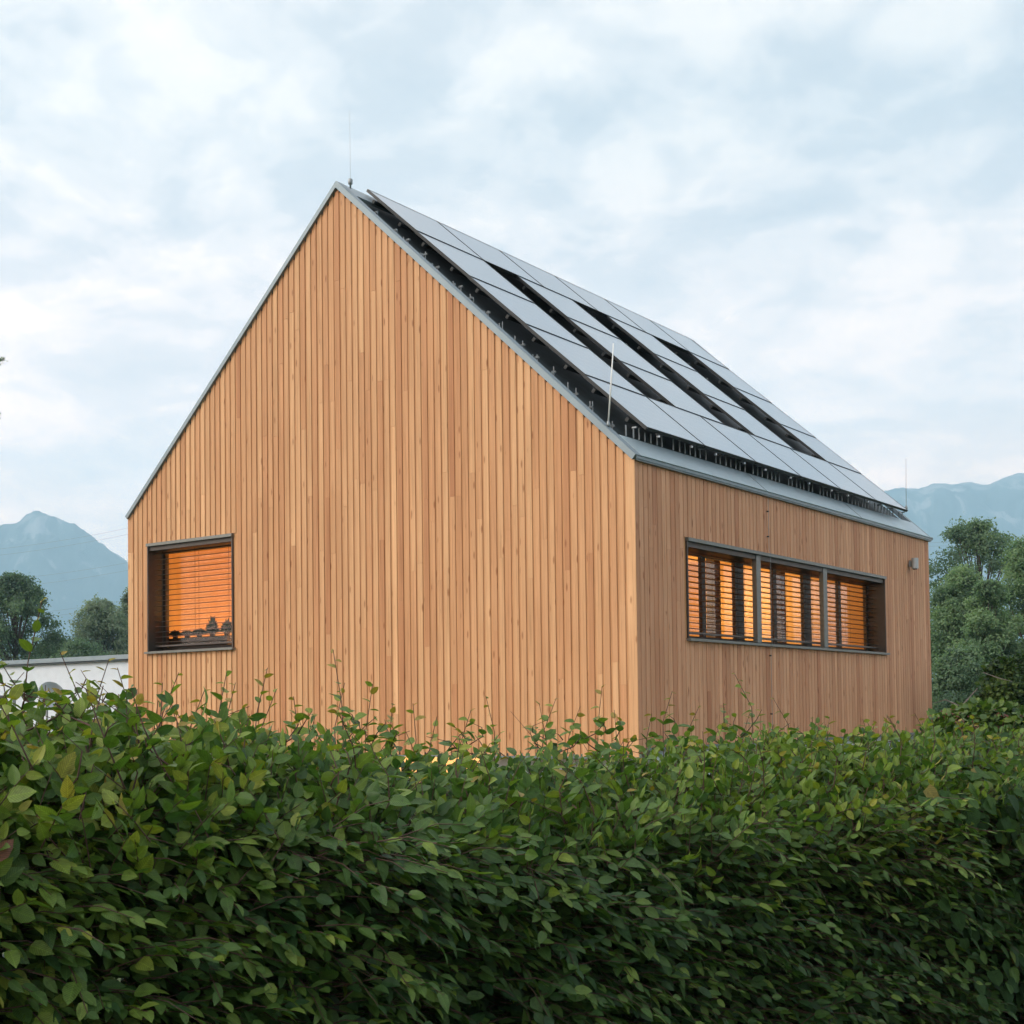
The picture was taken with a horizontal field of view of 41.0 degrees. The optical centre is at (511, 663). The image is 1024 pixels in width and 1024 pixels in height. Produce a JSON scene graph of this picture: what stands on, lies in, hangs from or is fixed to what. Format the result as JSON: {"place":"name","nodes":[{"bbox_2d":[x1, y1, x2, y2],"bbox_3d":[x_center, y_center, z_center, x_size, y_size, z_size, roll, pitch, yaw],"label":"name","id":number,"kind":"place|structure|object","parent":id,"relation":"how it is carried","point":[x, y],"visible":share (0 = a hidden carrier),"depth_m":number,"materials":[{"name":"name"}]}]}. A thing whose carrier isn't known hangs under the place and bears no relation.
{"place":"outdoors","nodes":[
{"label":"outdoors","id":0,"kind":"place"},
{"bbox_2d":[0,511,127,660],"bbox_3d":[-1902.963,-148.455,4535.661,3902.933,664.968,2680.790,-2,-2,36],"label":"mountain","id":1,"kind":"structure","parent":0,"point":[31,529],"depth_m":4155.32,"materials":[{"name":"blue stone"}]},
{"bbox_2d":[0,654,127,732],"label":"white building","id":2,"kind":"structure","parent":0,"point":[48,670],"depth_m":41.51,"materials":[{"name":"grey paint"}]},
{"bbox_2d":[3,528,125,548],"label":"power cable","id":3,"kind":"object","parent":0,"point":[67,539],"visible":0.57,"depth_m":255.78,"materials":[{"name":"grey plastic"}]},
{"bbox_2d":[2,716,934,1021],"bbox_3d":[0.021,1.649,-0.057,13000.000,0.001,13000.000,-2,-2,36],"label":"ground","id":4,"kind":"structure","parent":0,"point":[536,754],"depth_m":48.67,"materials":[{"name":"green plant"}]},
{"bbox_2d":[0,570,72,660],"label":"pointed tree","id":5,"kind":"object","parent":4,"relation":"on","point":[21,596],"visible":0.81,"depth_m":91.49,"materials":[{"name":"green plant"}]},
{"bbox_2d":[38,682,65,718],"bbox_3d":[-12.556,1.810,37.371,0.544,2.654,0.688,-1,-2,5],"label":"satellite dish","id":6,"kind":"object","parent":4,"relation":"on","point":[50,685],"visible":0.2,"depth_m":37.53,"materials":[{"name":"grey"}]},
{"bbox_2d":[44,637,120,657],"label":"tree","id":7,"kind":"object","parent":4,"relation":"on","point":[76,648],"visible":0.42,"depth_m":83.31,"materials":[{"name":"green plant"}]},
{"bbox_2d":[65,594,127,654],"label":"round tree","id":8,"kind":"object","parent":4,"relation":"on","point":[104,622],"visible":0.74,"depth_m":94.96,"materials":[{"name":"green plant"}]},
{"bbox_2d":[115,587,127,653],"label":"round tree","id":9,"kind":"object","parent":4,"relation":"on","point":[124,605],"visible":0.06,"depth_m":99.05,"materials":[{"name":"green plant"}]},
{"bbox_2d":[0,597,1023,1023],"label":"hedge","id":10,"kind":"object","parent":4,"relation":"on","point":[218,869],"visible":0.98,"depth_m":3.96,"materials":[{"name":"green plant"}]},
{"bbox_2d":[844,753,1023,1023],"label":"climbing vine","id":11,"kind":"object","parent":10,"relation":"attached to","point":[1013,811],"visible":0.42,"depth_m":5.43,"materials":[{"name":"green plant"}]},
{"bbox_2d":[125,181,932,782],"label":"timber house","id":12,"kind":"structure","parent":4,"relation":"on","point":[401,473],"depth_m":17.49,"materials":[{"name":"brown wood"}]},
{"bbox_2d":[144,533,235,653],"bbox_3d":[-4.489,-0.966,19.500,1.849,1.605,0.377,-2,-2,36],"label":"window","id":13,"kind":"structure","parent":12,"relation":"in","point":[158,553],"depth_m":19.80,"materials":[{"name":"grey metal"}]},
{"bbox_2d":[169,635,231,647],"bbox_3d":[-4.516,-0.314,19.834,1.260,0.145,0.120,-2,-2,36],"label":"planter box","id":14,"kind":"object","parent":12,"relation":"on","point":[200,639],"visible":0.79,"depth_m":19.75,"materials":[{"name":"brown ceramic"}]},
{"bbox_2d":[169,630,179,637],"bbox_3d":[-4.954,-0.434,20.153,0.309,0.128,0.191,-2,-2,36],"label":"potted plant","id":15,"kind":"object","parent":14,"relation":"in","point":[175,633],"visible":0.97,"depth_m":20.11,"materials":[{"name":"plant"}]},
{"bbox_2d":[179,630,194,637],"bbox_3d":[-4.746,-0.435,20.001,0.397,0.114,0.197,-2,-2,36],"label":"potted plant","id":16,"kind":"object","parent":14,"relation":"in","point":[185,632],"visible":0.75,"depth_m":19.96,"materials":[{"name":"plant"}]},
{"bbox_2d":[190,628,206,636],"bbox_3d":[-4.537,-0.451,19.852,0.389,0.129,0.196,-2,-2,36],"label":"potted plant","id":17,"kind":"object","parent":14,"relation":"in","point":[196,632],"visible":0.76,"depth_m":19.81,"materials":[{"name":"green ceramic"}]},
{"bbox_2d":[204,617,219,635],"bbox_3d":[-4.305,-0.549,19.688,0.287,0.307,0.198,-2,-2,36],"label":"potted plant","id":18,"kind":"object","parent":14,"relation":"in","point":[212,631],"visible":0.9,"depth_m":19.65,"materials":[{"name":"plant"}]},
{"bbox_2d":[219,618,231,634],"bbox_3d":[-4.067,-0.532,19.516,0.248,0.257,0.198,-2,-2,36],"label":"potted plant","id":19,"kind":"object","parent":14,"relation":"in","point":[226,631],"visible":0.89,"depth_m":19.47,"materials":[{"name":"plant"}]},
{"bbox_2d":[348,178,352,188],"bbox_3d":[-2.111,-6.711,17.841,0.058,1.040,0.058,-2,-2,36],"label":"lightning rod","id":20,"kind":"object","parent":12,"relation":"on","point":[350,181],"visible":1,"depth_m":17.81,"materials":[{"name":"silver metal"}]},
{"bbox_2d":[324,757,479,782],"bbox_3d":[-1.535,1.726,17.756,3.260,1.072,0.040,-2,-2,36],"label":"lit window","id":21,"kind":"structure","parent":12,"relation":"in","point":[435,759],"depth_m":17.22,"materials":[{"name":"yellow"}]},
{"bbox_2d":[606,343,613,426],"bbox_3d":[1.113,-3.137,15.433,0.128,0.932,0.051,-2,-2,36],"label":"lightning rod","id":22,"kind":"object","parent":12,"relation":"on","point":[608,423],"visible":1,"depth_m":15.42,"materials":[{"name":"white metal"}]},
{"bbox_2d":[366,200,904,518],"bbox_3d":[2.291,-4.275,20.369,4.178,3.668,9.022,-2,-2,36],"label":"mounting rack","id":23,"kind":"object","parent":12,"relation":"attached to","point":[513,319],"visible":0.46,"depth_m":18.04,"materials":[{"name":"black"}]},
{"bbox_2d":[366,189,482,259],"bbox_3d":[-1.167,-5.929,18.552,1.151,0.039,1.414,46,24,27],"label":"solar panel","id":24,"kind":"object","parent":23,"relation":"attached to","point":[413,220],"visible":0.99,"depth_m":18.45,"materials":[{"name":"black glass"}]},
{"bbox_2d":[415,230,533,302],"bbox_3d":[-0.478,-5.207,18.034,1.181,0.039,1.406,46,24,27],"label":"solar panel","id":25,"kind":"object","parent":23,"relation":"attached to","point":[467,265],"visible":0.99,"depth_m":17.93,"materials":[{"name":"black glass"}]},
{"bbox_2d":[437,221,543,286],"bbox_3d":[-0.306,-5.870,19.692,1.141,0.040,1.414,46,24,27],"label":"solar panel","id":26,"kind":"object","parent":23,"relation":"attached to","point":[493,257],"visible":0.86,"depth_m":19.62,"materials":[{"name":"black glass"}]},
{"bbox_2d":[468,276,588,348],"bbox_3d":[0.223,-4.474,17.511,1.161,0.040,1.406,46,24,27],"label":"solar panel","id":27,"kind":"object","parent":23,"relation":"attached to","point":[522,311],"visible":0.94,"depth_m":17.40,"materials":[{"name":"black glass"}]},
{"bbox_2d":[501,251,597,312],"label":"solar panel","id":28,"kind":"object","parent":23,"relation":"attached to","point":[547,280],"visible":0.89,"depth_m":20.82,"materials":[{"name":"black glass"}]},
{"bbox_2d":[516,275,619,338],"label":"solar panel","id":29,"kind":"object","parent":23,"relation":"attached to","point":[564,307],"visible":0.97,"depth_m":19.66,"materials":[{"name":"black glass"}]},
{"bbox_2d":[524,324,644,395],"bbox_3d":[0.918,-3.748,16.994,1.141,0.038,1.406,46,24,27],"label":"solar panel","id":30,"kind":"object","parent":23,"relation":"attached to","point":[582,360],"visible":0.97,"depth_m":16.88,"materials":[{"name":"black glass"}]},
{"bbox_2d":[555,276,644,331],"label":"solar panel","id":31,"kind":"object","parent":23,"relation":"attached to","point":[603,306],"visible":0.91,"depth_m":21.93,"materials":[{"name":"black glass"}]},
{"bbox_2d":[566,317,670,380],"bbox_3d":[1.509,-4.405,19.252,1.145,0.039,1.376,46,24,27],"label":"solar panel","id":32,"kind":"object","parent":23,"relation":"attached to","point":[625,353],"visible":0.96,"depth_m":19.14,"materials":[{"name":"black glass"}]},
{"bbox_2d":[583,375,704,447],"bbox_3d":[1.605,-3.032,16.486,1.111,0.038,1.414,46,24,27],"label":"solar panel","id":33,"kind":"object","parent":23,"relation":"attached to","point":[645,412],"visible":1,"depth_m":16.36,"materials":[{"name":"black glass"}]},
{"bbox_2d":[605,299,689,352],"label":"solar panel","id":34,"kind":"object","parent":23,"relation":"attached to","point":[646,325],"visible":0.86,"depth_m":23.07,"materials":[{"name":"black glass"}]},
{"bbox_2d":[605,315,695,370],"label":"solar panel","id":35,"kind":"object","parent":23,"relation":"attached to","point":[651,344],"visible":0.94,"depth_m":21.51,"materials":[{"name":"black glass"}]},
{"bbox_2d":[619,361,723,423],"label":"solar panel","id":36,"kind":"object","parent":23,"relation":"attached to","point":[669,392],"visible":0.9,"depth_m":18.63,"materials":[{"name":"black glass"}]},
{"bbox_2d":[650,320,727,368],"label":"solar panel","id":37,"kind":"object","parent":23,"relation":"attached to","point":[690,345],"visible":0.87,"depth_m":24.23,"materials":[{"name":"black glass"}]},
{"bbox_2d":[653,354,744,409],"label":"solar panel","id":38,"kind":"object","parent":23,"relation":"attached to","point":[698,382],"visible":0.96,"depth_m":21.00,"materials":[{"name":"black glass"}]},
{"bbox_2d":[647,397,755,463],"bbox_3d":[2.442,-2.999,17.644,1.101,0.039,1.414,46,24,27],"label":"solar panel","id":39,"kind":"object","parent":23,"relation":"attached to","point":[705,433],"visible":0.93,"depth_m":17.59,"materials":[{"name":"black glass"}]},
{"bbox_2d":[688,352,771,402],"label":"solar panel","id":40,"kind":"object","parent":23,"relation":"attached to","point":[728,377],"visible":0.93,"depth_m":23.61,"materials":[{"name":"black glass"}]},
{"bbox_2d":[702,394,792,448],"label":"solar panel","id":41,"kind":"object","parent":23,"relation":"attached to","point":[746,421],"visible":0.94,"depth_m":20.50,"materials":[{"name":"black glass"}]},
{"bbox_2d":[701,416,800,477],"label":"solar panel","id":42,"kind":"object","parent":23,"relation":"attached to","point":[760,454],"visible":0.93,"depth_m":18.75,"materials":[{"name":"black glass"}]},
{"bbox_2d":[733,387,815,437],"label":"solar panel","id":43,"kind":"object","parent":23,"relation":"attached to","point":[775,414],"visible":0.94,"depth_m":23.11,"materials":[{"name":"black glass"}]},
{"bbox_2d":[748,433,839,490],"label":"solar panel","id":44,"kind":"object","parent":23,"relation":"attached to","point":[799,465],"visible":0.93,"depth_m":19.91,"materials":[{"name":"black glass"}]},
{"bbox_2d":[778,424,860,473],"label":"solar panel","id":45,"kind":"object","parent":23,"relation":"attached to","point":[818,448],"visible":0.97,"depth_m":22.62,"materials":[{"name":"black glass"}]},
{"bbox_2d":[790,448,875,501],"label":"solar panel","id":46,"kind":"object","parent":23,"relation":"attached to","point":[839,479],"visible":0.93,"depth_m":21.07,"materials":[{"name":"black glass"}]},
{"bbox_2d":[828,462,907,511],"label":"solar panel","id":47,"kind":"object","parent":23,"relation":"attached to","point":[874,491],"visible":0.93,"depth_m":22.23,"materials":[{"name":"black glass"}]},
{"bbox_2d":[766,511,772,727],"bbox_3d":[3.367,-0.459,17.835,0.045,3.524,0.018,-2,-2,36],"label":"down conductor","id":48,"kind":"object","parent":12,"relation":"attached to","point":[771,610],"visible":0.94,"depth_m":17.83,"materials":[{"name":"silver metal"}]},
{"bbox_2d":[685,537,889,654],"bbox_3d":[3.829,-0.808,18.801,0.378,1.221,6.507,-2,-2,36],"label":"window","id":49,"kind":"structure","parent":12,"relation":"in","point":[874,598],"depth_m":18.68,"materials":[{"name":"grey metal"}]},
{"bbox_2d":[909,558,918,569],"bbox_3d":[6.523,-1.620,22.211,0.140,0.185,0.110,-2,-2,36],"label":"wall lamp","id":50,"kind":"object","parent":12,"relation":"attached to","point":[913,563],"visible":1,"depth_m":22.16,"materials":[{"name":"grey metal"}]},
{"bbox_2d":[931,644,986,712],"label":"bushy tree","id":51,"kind":"object","parent":4,"relation":"on","point":[955,673],"visible":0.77,"depth_m":41.47,"materials":[{"name":"green plant"}]},
{"bbox_2d":[929,563,1007,717],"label":"bushy tree","id":52,"kind":"object","parent":4,"relation":"on","point":[948,611],"visible":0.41,"depth_m":59.26,"materials":[{"name":"green plant"}]},
{"bbox_2d":[913,695,1023,747],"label":"leafy shrub","id":53,"kind":"object","parent":4,"relation":"on","point":[990,712],"visible":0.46,"depth_m":11.83,"materials":[{"name":"green plant"}]},
{"bbox_2d":[935,672,1009,705],"bbox_3d":[6.748,0.502,20.043,1.115,0.753,0.117,-1,-2,1],"label":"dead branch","id":54,"kind":"object","parent":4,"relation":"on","point":[972,693],"visible":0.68,"depth_m":20.00,"materials":[{"name":"brown wood"}]},
{"bbox_2d":[929,516,1022,616],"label":"tall tree","id":55,"kind":"object","parent":4,"relation":"on","point":[972,535],"visible":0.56,"depth_m":77.42,"materials":[{"name":"green plant"}]},
{"bbox_2d":[943,577,1023,693],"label":"bushy tree","id":56,"kind":"object","parent":4,"relation":"on","point":[995,641],"visible":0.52,"depth_m":49.55,"materials":[{"name":"green plant"}]},
{"bbox_2d":[973,650,1023,712],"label":"vine covered shrub","id":57,"kind":"object","parent":4,"relation":"on","point":[1004,667],"visible":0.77,"depth_m":21.64,"materials":[{"name":"green plant"}]},
{"bbox_2d":[974,535,1023,689],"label":"bushy tree","id":58,"kind":"object","parent":4,"relation":"on","point":[1013,569],"visible":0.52,"depth_m":55.57,"materials":[{"name":"green plant"}]},
{"bbox_2d":[0,0,1023,561],"label":"sky","id":59,"kind":"structure","parent":0,"point":[825,198],"materials":[{"name":"white"}]},
{"bbox_2d":[883,473,1023,678],"bbox_3d":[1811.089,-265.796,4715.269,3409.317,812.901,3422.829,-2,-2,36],"label":"mountain","id":60,"kind":"structure","parent":0,"point":[933,509],"depth_m":4420.21,"materials":[{"name":"blue stone"}]}
]}

